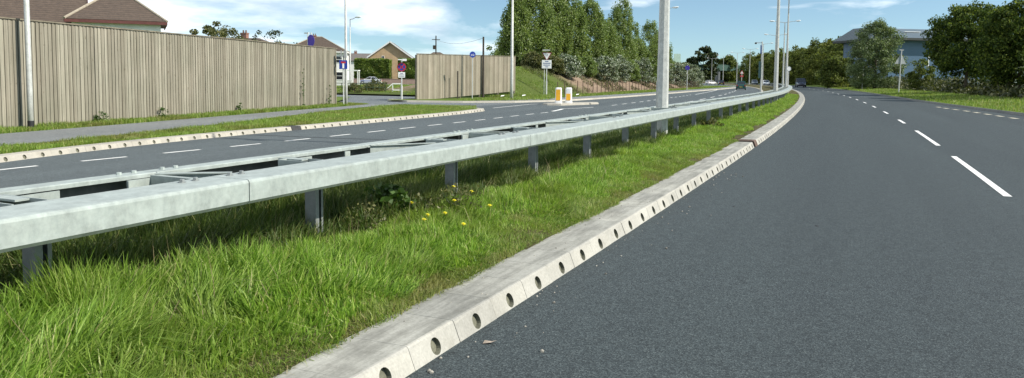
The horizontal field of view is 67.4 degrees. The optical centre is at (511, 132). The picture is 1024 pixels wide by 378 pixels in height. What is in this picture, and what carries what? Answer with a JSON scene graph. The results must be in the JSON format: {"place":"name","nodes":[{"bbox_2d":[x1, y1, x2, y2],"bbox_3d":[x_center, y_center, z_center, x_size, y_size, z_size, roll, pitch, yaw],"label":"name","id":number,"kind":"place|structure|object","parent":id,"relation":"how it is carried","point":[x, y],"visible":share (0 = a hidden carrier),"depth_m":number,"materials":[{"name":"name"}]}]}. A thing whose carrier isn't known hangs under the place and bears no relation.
{"place":"outdoors","nodes":[
{"label":"outdoors","id":0,"kind":"place"},
{"bbox_2d":[0,97,367,133],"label":"verge","id":1,"kind":"structure","parent":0,"point":[339,98],"depth_m":27.53,"materials":[{"name":"green plant"}]},
{"bbox_2d":[23,0,33,127],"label":"lamp column","id":2,"kind":"structure","parent":1,"relation":"on","point":[29,92],"depth_m":23.28,"materials":[{"name":"metal"}]},
{"bbox_2d":[0,17,336,128],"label":"timber fence","id":3,"kind":"object","parent":1,"relation":"on","point":[81,72],"visible":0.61,"depth_m":28.80,"materials":[{"name":"beige wood"}]},
{"bbox_2d":[304,32,314,46],"bbox_3d":[-15.208,-4.912,57.829,1.060,5.200,0.258,4,5,40],"label":"route disc sign","id":4,"kind":"object","parent":1,"relation":"on","point":[310,40],"visible":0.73,"depth_m":57.67,"materials":[{"name":"blue metal"}]},
{"bbox_2d":[339,50,346,103],"bbox_3d":[-9.646,-2.968,43.937,0.460,3.440,0.200,0,4,-10],"label":"no through road sign","id":5,"kind":"object","parent":1,"relation":"on","point":[343,64],"visible":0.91,"depth_m":43.84,"materials":[{"name":"blue metal"}]},
{"bbox_2d":[344,0,347,102],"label":"lamp column","id":6,"kind":"structure","parent":1,"relation":"on","point":[346,81],"depth_m":44.10,"materials":[{"name":"metal"}]},
{"bbox_2d":[0,104,393,145],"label":"footway","id":7,"kind":"structure","parent":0,"point":[38,136],"depth_m":24.27,"materials":[{"name":"concrete"}]},
{"bbox_2d":[0,104,476,153],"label":"verge","id":8,"kind":"structure","parent":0,"point":[319,118],"depth_m":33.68,"materials":[{"name":"green plant"}]},
{"bbox_2d":[389,104,475,107],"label":"grass","id":9,"kind":"structure","parent":8,"relation":"on","point":[444,106],"depth_m":43.70,"materials":[{"name":"green plant"}]},
{"bbox_2d":[0,83,759,187],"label":"road","id":10,"kind":"structure","parent":0,"point":[63,167],"depth_m":21.44,"materials":[{"name":"grey asphalt"}]},
{"bbox_2d":[0,105,484,162],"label":"kerb","id":11,"kind":"structure","parent":10,"relation":"on","point":[14,156],"depth_m":21.25,"materials":[{"name":"concrete"}]},
{"bbox_2d":[0,90,735,169],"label":"road markings","id":12,"kind":"object","parent":10,"relation":"on","point":[309,138],"visible":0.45,"depth_m":21.59,"materials":[{"name":"paint"}]},
{"bbox_2d":[387,85,746,102],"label":"kerb","id":13,"kind":"structure","parent":10,"relation":"on","point":[537,100],"depth_m":57.08,"materials":[{"name":"concrete"}]},
{"bbox_2d":[542,102,598,105],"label":"traffic island","id":14,"kind":"structure","parent":10,"relation":"on","point":[572,103],"depth_m":51.80,"materials":[{"name":"concrete"}]},
{"bbox_2d":[555,87,561,102],"bbox_3d":[3.132,-2.494,51.652,0.500,1.060,0.380,1,4,6],"label":"traffic bollard","id":15,"kind":"object","parent":14,"relation":"on","point":[558,94],"visible":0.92,"depth_m":51.49,"materials":[{"name":"white plastic"}]},
{"bbox_2d":[565,87,571,102],"bbox_3d":[3.851,-2.522,52.151,0.500,1.060,0.380,1,4,6],"label":"traffic bollard","id":16,"kind":"object","parent":14,"relation":"on","point":[568,96],"visible":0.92,"depth_m":51.99,"materials":[{"name":"white plastic"}]},
{"bbox_2d":[736,81,746,89],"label":"car","id":17,"kind":"object","parent":10,"relation":"on","point":[740,84],"visible":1,"depth_m":135.50,"materials":[{"name":"green paint"}]},
{"bbox_2d":[337,93,525,109],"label":"side road","id":18,"kind":"structure","parent":0,"point":[371,98],"depth_m":56.98,"materials":[{"name":"grey asphalt"}]},
{"bbox_2d":[0,0,87,24],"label":"house","id":19,"kind":"structure","parent":18,"relation":"on","point":[51,10],"depth_m":54.87,"materials":[{"name":"brown tile"}]},
{"bbox_2d":[63,0,167,32],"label":"house","id":20,"kind":"structure","parent":18,"relation":"on","point":[133,14],"depth_m":53.65,"materials":[{"name":"brown tile"}]},
{"bbox_2d":[189,21,247,40],"bbox_3d":[-22.867,-5.668,59.705,5.174,6.173,5.047,-3,5,-40],"label":"garden tree","id":21,"kind":"object","parent":18,"relation":"on","point":[223,32],"visible":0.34,"depth_m":59.31,"materials":[{"name":"green plant"}]},
{"bbox_2d":[251,29,296,44],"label":"garden tree","id":22,"kind":"object","parent":18,"relation":"on","point":[273,33],"visible":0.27,"depth_m":65.32,"materials":[{"name":"green plant"}]},
{"bbox_2d":[350,16,360,85],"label":"lamp column","id":23,"kind":"structure","parent":18,"relation":"on","point":[350,48],"depth_m":86.52,"materials":[{"name":"metal"}]},
{"bbox_2d":[208,82,799,377],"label":"median","id":24,"kind":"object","parent":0,"point":[764,88],"visible":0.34,"depth_m":4.41,"materials":[{"name":"soil"}]},
{"bbox_2d":[0,147,641,377],"bbox_3d":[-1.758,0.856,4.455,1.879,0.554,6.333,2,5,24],"label":"grass","id":25,"kind":"structure","parent":24,"relation":"on","point":[77,306],"depth_m":4.31,"materials":[{"name":"green plant"}]},
{"bbox_2d":[0,132,658,316],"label":"grass","id":26,"kind":"structure","parent":24,"relation":"on","point":[225,225],"depth_m":6.54,"materials":[{"name":"green plant"}]},
{"bbox_2d":[341,200,386,232],"bbox_3d":[-1.286,0.782,6.751,0.375,0.357,0.380,5,6,44],"label":"weed","id":27,"kind":"object","parent":24,"relation":"on","point":[368,214],"visible":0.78,"depth_m":6.75,"materials":[{"name":"green plant"}]},
{"bbox_2d":[358,181,416,214],"bbox_3d":[-1.190,0.693,7.388,0.588,0.489,0.597,1,4,0],"label":"weed","id":28,"kind":"object","parent":24,"relation":"on","point":[390,191],"visible":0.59,"depth_m":7.26,"materials":[{"name":"green plant"}]},
{"bbox_2d":[0,83,791,292],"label":"safety barrier","id":29,"kind":"object","parent":24,"relation":"on","point":[37,219],"visible":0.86,"depth_m":5.59,"materials":[{"name":"metal"}]},
{"bbox_2d":[404,193,445,215],"bbox_3d":[-0.809,0.764,7.270,0.396,0.401,0.414,2,4,14],"label":"weed","id":30,"kind":"object","parent":24,"relation":"on","point":[426,206],"visible":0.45,"depth_m":7.26,"materials":[{"name":"green plant"}]},
{"bbox_2d":[129,137,738,377],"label":"grass","id":31,"kind":"structure","parent":24,"relation":"on","point":[436,282],"depth_m":5.48,"materials":[{"name":"green plant"}]},
{"bbox_2d":[435,181,481,211],"bbox_3d":[-0.561,0.694,7.712,0.516,0.412,0.509,-1,4,-17],"label":"weed","id":32,"kind":"object","parent":24,"relation":"on","point":[454,194],"visible":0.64,"depth_m":7.66,"materials":[{"name":"green plant"}]},
{"bbox_2d":[290,158,704,369],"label":"dry grass","id":33,"kind":"structure","parent":24,"relation":"on","point":[474,267],"depth_m":5.09,"materials":[{"name":"plant"}]},
{"bbox_2d":[273,84,804,377],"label":"kerb","id":34,"kind":"structure","parent":24,"relation":"on","point":[431,329],"depth_m":5.28,"materials":[{"name":"concrete"}]},
{"bbox_2d":[401,148,683,235],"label":"grass","id":35,"kind":"structure","parent":24,"relation":"on","point":[566,185],"depth_m":8.93,"materials":[{"name":"green plant"}]},
{"bbox_2d":[656,0,669,132],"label":"lamp column","id":36,"kind":"structure","parent":24,"relation":"on","point":[662,87],"depth_m":18.53,"materials":[{"name":"metal"}]},
{"bbox_2d":[578,97,772,139],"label":"grass","id":37,"kind":"structure","parent":24,"relation":"on","point":[685,121],"depth_m":22.38,"materials":[{"name":"green plant"}]},
{"bbox_2d":[614,114,768,160],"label":"grass","id":38,"kind":"structure","parent":24,"relation":"on","point":[733,126],"depth_m":17.55,"materials":[{"name":"green plant"}]},
{"bbox_2d":[700,117,723,126],"bbox_3d":[5.588,-0.198,21.460,0.565,0.491,0.697,-2,5,-30],"label":"weed","id":39,"kind":"object","parent":24,"relation":"on","point":[710,121],"visible":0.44,"depth_m":21.39,"materials":[{"name":"green plant"}]},
{"bbox_2d":[755,42,762,91],"bbox_3d":[17.123,-4.151,53.299,0.576,4.300,0.446,-1,5,-26],"label":"camera post","id":40,"kind":"object","parent":24,"relation":"on","point":[760,64],"visible":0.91,"depth_m":53.20,"materials":[{"name":"metal"}]},
{"bbox_2d":[735,93,798,118],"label":"grass","id":41,"kind":"structure","parent":24,"relation":"on","point":[773,108],"depth_m":36.48,"materials":[{"name":"green plant"}]},
{"bbox_2d":[773,0,779,98],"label":"lamp column","id":42,"kind":"structure","parent":24,"relation":"on","point":[776,69],"depth_m":49.65,"materials":[{"name":"metal"}]},
{"bbox_2d":[770,20,800,84],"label":"lamp column","id":43,"kind":"structure","parent":24,"relation":"on","point":[784,49],"depth_m":114.37,"materials":[{"name":"metal"}]},
{"bbox_2d":[785,0,789,86],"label":"lamp column","id":44,"kind":"structure","parent":24,"relation":"on","point":[786,74],"depth_m":81.50,"materials":[{"name":"metal"}]},
{"bbox_2d":[88,0,1018,82],"label":"sky","id":45,"kind":"structure","parent":0,"point":[726,26],"materials":[{"name":"blue"}]},
{"bbox_2d":[388,85,733,100],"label":"verge","id":46,"kind":"structure","parent":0,"point":[456,99],"depth_m":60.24,"materials":[{"name":"green plant"}]},
{"bbox_2d":[397,59,406,98],"bbox_3d":[-8.149,-3.803,56.833,0.700,3.280,0.341,0,4,-6],"label":"clearway sign","id":47,"kind":"object","parent":46,"relation":"on","point":[401,66],"visible":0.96,"depth_m":56.82,"materials":[{"name":"white metal"}]},
{"bbox_2d":[415,53,515,98],"bbox_3d":[-3.419,-4.524,63.165,0.205,3.905,14.587,3,5,30],"label":"timber fence","id":48,"kind":"object","parent":46,"relation":"on","point":[435,76],"visible":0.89,"depth_m":61.66,"materials":[{"name":"beige wood"}]},
{"bbox_2d":[482,37,483,96],"bbox_3d":[-2.412,-5.356,64.383,0.200,5.300,0.190,1,4,0],"label":"telegraph pole","id":49,"kind":"object","parent":46,"relation":"on","point":[483,68],"visible":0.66,"depth_m":64.31,"materials":[{"name":"wood"}]},
{"bbox_2d":[510,0,513,97],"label":"lamp column","id":50,"kind":"structure","parent":46,"relation":"on","point":[511,62],"depth_m":60.59,"materials":[{"name":"metal"}]},
{"bbox_2d":[337,68,692,96],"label":"earth bank","id":51,"kind":"structure","parent":46,"relation":"on","point":[572,81],"depth_m":81.63,"materials":[{"name":"green plant"}]},
{"bbox_2d":[407,66,565,96],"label":"grass","id":52,"kind":"structure","parent":51,"relation":"on","point":[536,82],"depth_m":75.63,"materials":[{"name":"green plant"}]},
{"bbox_2d":[485,37,500,55],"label":"dark tree","id":53,"kind":"object","parent":51,"relation":"on","point":[496,53],"visible":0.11,"depth_m":116.45,"materials":[{"name":"green plant"}]},
{"bbox_2d":[496,0,537,66],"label":"poplar tree","id":54,"kind":"object","parent":51,"relation":"on","point":[523,41],"visible":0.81,"depth_m":85.87,"materials":[{"name":"green plant"}]},
{"bbox_2d":[519,51,544,69],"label":"shrub","id":55,"kind":"object","parent":51,"relation":"on","point":[532,59],"visible":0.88,"depth_m":84.49,"materials":[{"name":"green plant"}]},
{"bbox_2d":[524,0,558,55],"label":"poplar tree","id":56,"kind":"object","parent":51,"relation":"on","point":[546,19],"visible":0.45,"depth_m":87.88,"materials":[{"name":"green plant"}]},
{"bbox_2d":[542,55,565,73],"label":"shrub","id":57,"kind":"object","parent":51,"relation":"on","point":[558,65],"visible":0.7,"depth_m":84.81,"materials":[{"name":"green plant"}]},
{"bbox_2d":[535,0,576,62],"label":"poplar tree","id":58,"kind":"object","parent":51,"relation":"on","point":[559,5],"visible":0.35,"depth_m":100.06,"materials":[{"name":"green plant"}]},
{"bbox_2d":[556,53,585,78],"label":"shrub","id":59,"kind":"object","parent":51,"relation":"on","point":[577,69],"visible":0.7,"depth_m":86.73,"materials":[{"name":"green plant"}]},
{"bbox_2d":[554,0,590,62],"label":"poplar tree","id":60,"kind":"object","parent":51,"relation":"on","point":[581,43],"visible":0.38,"depth_m":101.76,"materials":[{"name":"green plant"}]},
{"bbox_2d":[569,56,598,76],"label":"shrub","id":61,"kind":"object","parent":51,"relation":"on","point":[590,63],"visible":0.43,"depth_m":95.73,"materials":[{"name":"green plant"}]},
{"bbox_2d":[574,0,609,72],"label":"poplar tree","id":62,"kind":"object","parent":51,"relation":"on","point":[597,29],"visible":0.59,"depth_m":114.17,"materials":[{"name":"green plant"}]},
{"bbox_2d":[586,55,619,82],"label":"shrub","id":63,"kind":"object","parent":51,"relation":"on","point":[602,67],"visible":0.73,"depth_m":98.07,"materials":[{"name":"green plant"}]},
{"bbox_2d":[522,65,693,92],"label":"grass","id":64,"kind":"structure","parent":51,"relation":"on","point":[569,85],"depth_m":93.88,"materials":[{"name":"green plant"}]},
{"bbox_2d":[591,18,624,72],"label":"poplar tree","id":65,"kind":"object","parent":51,"relation":"on","point":[614,47],"visible":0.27,"depth_m":118.80,"materials":[{"name":"green plant"}]},
{"bbox_2d":[606,54,634,82],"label":"shrub","id":66,"kind":"object","parent":51,"relation":"on","point":[620,61],"visible":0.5,"depth_m":106.96,"materials":[{"name":"green plant"}]},
{"bbox_2d":[607,0,641,67],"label":"poplar tree","id":67,"kind":"object","parent":51,"relation":"on","point":[622,23],"visible":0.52,"depth_m":126.47,"materials":[{"name":"green plant"}]},
{"bbox_2d":[618,59,641,81],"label":"shrub","id":68,"kind":"object","parent":51,"relation":"on","point":[635,75],"visible":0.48,"depth_m":113.84,"materials":[{"name":"green plant"}]},
{"bbox_2d":[624,35,651,73],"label":"poplar tree","id":69,"kind":"object","parent":51,"relation":"on","point":[643,49],"visible":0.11,"depth_m":134.34,"materials":[{"name":"green plant"}]},
{"bbox_2d":[629,57,656,83],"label":"shrub","id":70,"kind":"object","parent":51,"relation":"on","point":[645,63],"visible":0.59,"depth_m":116.23,"materials":[{"name":"green plant"}]},
{"bbox_2d":[638,19,658,80],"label":"poplar tree","id":71,"kind":"object","parent":51,"relation":"on","point":[653,47],"visible":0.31,"depth_m":148.91,"materials":[{"name":"green plant"}]},
{"bbox_2d":[640,57,656,82],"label":"shrub","id":72,"kind":"object","parent":51,"relation":"on","point":[654,74],"visible":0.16,"depth_m":126.04,"materials":[{"name":"green plant"}]},
{"bbox_2d":[648,42,675,79],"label":"poplar tree","id":73,"kind":"object","parent":51,"relation":"on","point":[671,59],"visible":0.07,"depth_m":157.44,"materials":[{"name":"green plant"}]},
{"bbox_2d":[669,62,693,86],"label":"shrub","id":74,"kind":"object","parent":51,"relation":"on","point":[678,65],"visible":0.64,"depth_m":142.56,"materials":[{"name":"green plant"}]},
{"bbox_2d":[542,50,551,94],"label":"give way sign","id":75,"kind":"object","parent":46,"relation":"on","point":[546,63],"visible":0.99,"depth_m":73.70,"materials":[{"name":"white metal"}]},
{"bbox_2d":[557,81,698,93],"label":"wire fence","id":76,"kind":"object","parent":46,"relation":"on","point":[612,84],"visible":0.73,"depth_m":96.55,"materials":[{"name":"metal"}]},
{"bbox_2d":[672,64,705,86],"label":"shrub","id":77,"kind":"object","parent":46,"relation":"on","point":[693,77],"visible":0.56,"depth_m":155.15,"materials":[{"name":"green plant"}]},
{"bbox_2d":[676,63,704,86],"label":"shrub","id":78,"kind":"object","parent":46,"relation":"on","point":[694,73],"visible":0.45,"depth_m":154.59,"materials":[{"name":"green plant"}]},
{"bbox_2d":[686,45,719,80],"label":"tree","id":79,"kind":"object","parent":46,"relation":"on","point":[707,55],"visible":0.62,"depth_m":347.54,"materials":[{"name":"green plant"}]},
{"bbox_2d":[486,86,735,100],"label":"footway","id":80,"kind":"structure","parent":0,"point":[621,94],"depth_m":76.55,"materials":[{"name":"concrete"}]},
{"bbox_2d":[405,83,1023,377],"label":"road","id":81,"kind":"structure","parent":0,"point":[904,258],"depth_m":6.26,"materials":[{"name":"grey asphalt"}]},
{"bbox_2d":[404,175,742,377],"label":"gravel","id":82,"kind":"structure","parent":81,"relation":"on","point":[430,371],"depth_m":5.21,"materials":[{"name":"grey gravel"}]},
{"bbox_2d":[795,78,806,86],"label":"van","id":83,"kind":"object","parent":81,"relation":"on","point":[800,82],"visible":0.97,"depth_m":168.19,"materials":[{"name":"blue paint"}]},
{"bbox_2d":[724,82,1023,115],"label":"kerb","id":84,"kind":"structure","parent":81,"relation":"on","point":[993,110],"depth_m":50.38,"materials":[{"name":"concrete"}]},
{"bbox_2d":[844,95,1011,196],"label":"road markings","id":85,"kind":"object","parent":81,"relation":"on","point":[989,182],"visible":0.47,"depth_m":13.30,"materials":[{"name":"paint"}]},
{"bbox_2d":[727,82,1023,112],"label":"verge","id":86,"kind":"structure","parent":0,"point":[813,85],"depth_m":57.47,"materials":[{"name":"green plant"}]},
{"bbox_2d":[693,64,740,82],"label":"road bridge","id":87,"kind":"structure","parent":86,"relation":"on","point":[720,67],"depth_m":355.37,"materials":[{"name":"grey paint"}]},
{"bbox_2d":[718,54,738,81],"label":"tree","id":88,"kind":"object","parent":86,"relation":"on","point":[727,75],"visible":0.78,"depth_m":357.66,"materials":[{"name":"green plant"}]},
{"bbox_2d":[818,54,853,88],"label":"dark tree","id":89,"kind":"object","parent":86,"relation":"on","point":[837,63],"visible":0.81,"depth_m":145.16,"materials":[{"name":"green plant"}]},
{"bbox_2d":[845,17,909,88],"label":"willow tree","id":90,"kind":"object","parent":86,"relation":"on","point":[869,52],"visible":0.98,"depth_m":119.61,"materials":[{"name":"green plant"}]},
{"bbox_2d":[895,50,905,91],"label":"warning sign","id":91,"kind":"object","parent":86,"relation":"on","point":[900,60],"visible":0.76,"depth_m":90.70,"materials":[{"name":"grey metal"}]},
{"bbox_2d":[833,28,989,83],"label":"warehouse","id":92,"kind":"structure","parent":86,"relation":"on","point":[912,48],"depth_m":150.49,"materials":[{"name":"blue metal"}]},
{"bbox_2d":[905,58,935,88],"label":"tree","id":93,"kind":"object","parent":86,"relation":"on","point":[913,76],"visible":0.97,"depth_m":97.34,"materials":[{"name":"green plant"}]},
{"bbox_2d":[867,74,1023,98],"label":"undergrowth","id":94,"kind":"object","parent":86,"relation":"on","point":[955,85],"visible":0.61,"depth_m":79.89,"materials":[{"name":"green plant"}]},
{"bbox_2d":[920,0,997,87],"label":"broad tree","id":95,"kind":"object","parent":86,"relation":"on","point":[946,55],"visible":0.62,"depth_m":78.32,"materials":[{"name":"green plant"}]},
{"bbox_2d":[967,0,1023,88],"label":"broad tree","id":96,"kind":"object","parent":86,"relation":"on","point":[999,39],"visible":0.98,"depth_m":65.02,"materials":[{"name":"green plant"}]},
{"bbox_2d":[1013,13,1023,75],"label":"broad tree","id":97,"kind":"object","parent":86,"relation":"on","point":[1020,20],"visible":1,"depth_m":59.92,"materials":[{"name":"green plant"}]},
{"label":"field","id":98,"kind":"structure","parent":0,"visible":0},
{"bbox_2d":[241,30,268,41],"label":"house","id":99,"kind":"structure","parent":98,"relation":"on","point":[245,35],"depth_m":95.55,"materials":[{"name":"red brick"}]},
{"bbox_2d":[337,83,385,91],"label":"metal railing","id":100,"kind":"object","parent":98,"relation":"on","point":[366,87],"visible":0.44,"depth_m":79.25,"materials":[{"name":"grey metal"}]},
{"bbox_2d":[337,84,414,92],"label":"grass","id":101,"kind":"structure","parent":98,"relation":"on","point":[397,86],"depth_m":96.45,"materials":[{"name":"green plant"}]},
{"bbox_2d":[344,83,365,92],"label":"bush","id":102,"kind":"object","parent":101,"relation":"on","point":[354,86],"visible":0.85,"depth_m":75.70,"materials":[{"name":"green plant"}]},
{"bbox_2d":[363,78,388,91],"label":"bush","id":103,"kind":"object","parent":98,"relation":"on","point":[376,85],"visible":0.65,"depth_m":81.11,"materials":[{"name":"green plant"}]},
{"bbox_2d":[432,36,439,54],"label":"telegraph pole","id":104,"kind":"object","parent":98,"relation":"on","point":[435,45],"visible":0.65,"depth_m":99.38,"materials":[{"name":"grey wood"}]},
{"label":"ground","id":105,"kind":"structure","parent":0,"visible":0},
{"bbox_2d":[349,50,369,82],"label":"house","id":106,"kind":"structure","parent":105,"relation":"on","point":[355,54],"depth_m":211.43,"materials":[{"name":"white paint"}]},
{"bbox_2d":[353,58,392,78],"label":"hedge","id":107,"kind":"object","parent":105,"relation":"on","point":[381,68],"visible":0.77,"depth_m":167.44,"materials":[{"name":"green plant"}]},
{"bbox_2d":[354,78,414,83],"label":"garden wall","id":108,"kind":"structure","parent":105,"relation":"on","point":[404,81],"depth_m":161.05,"materials":[{"name":"pink brick"}]},
{"bbox_2d":[367,41,413,78],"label":"house","id":109,"kind":"structure","parent":105,"relation":"on","point":[391,50],"depth_m":179.17,"materials":[{"name":"beige brick"}]},
{"bbox_2d":[397,58,414,78],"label":"hedge","id":110,"kind":"object","parent":105,"relation":"on","point":[409,70],"visible":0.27,"depth_m":162.40,"materials":[{"name":"green plant"}]},
{"bbox_2d":[738,36,843,85],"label":"wood","id":111,"kind":"object","parent":105,"relation":"on","point":[807,63],"visible":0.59,"depth_m":226.03,"materials":[{"name":"green plant"}]},
{"label":"side road","id":112,"kind":"structure","parent":0,"visible":0},
{"bbox_2d":[297,34,349,79],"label":"house","id":113,"kind":"structure","parent":112,"relation":"on","point":[320,41],"depth_m":142.44,"materials":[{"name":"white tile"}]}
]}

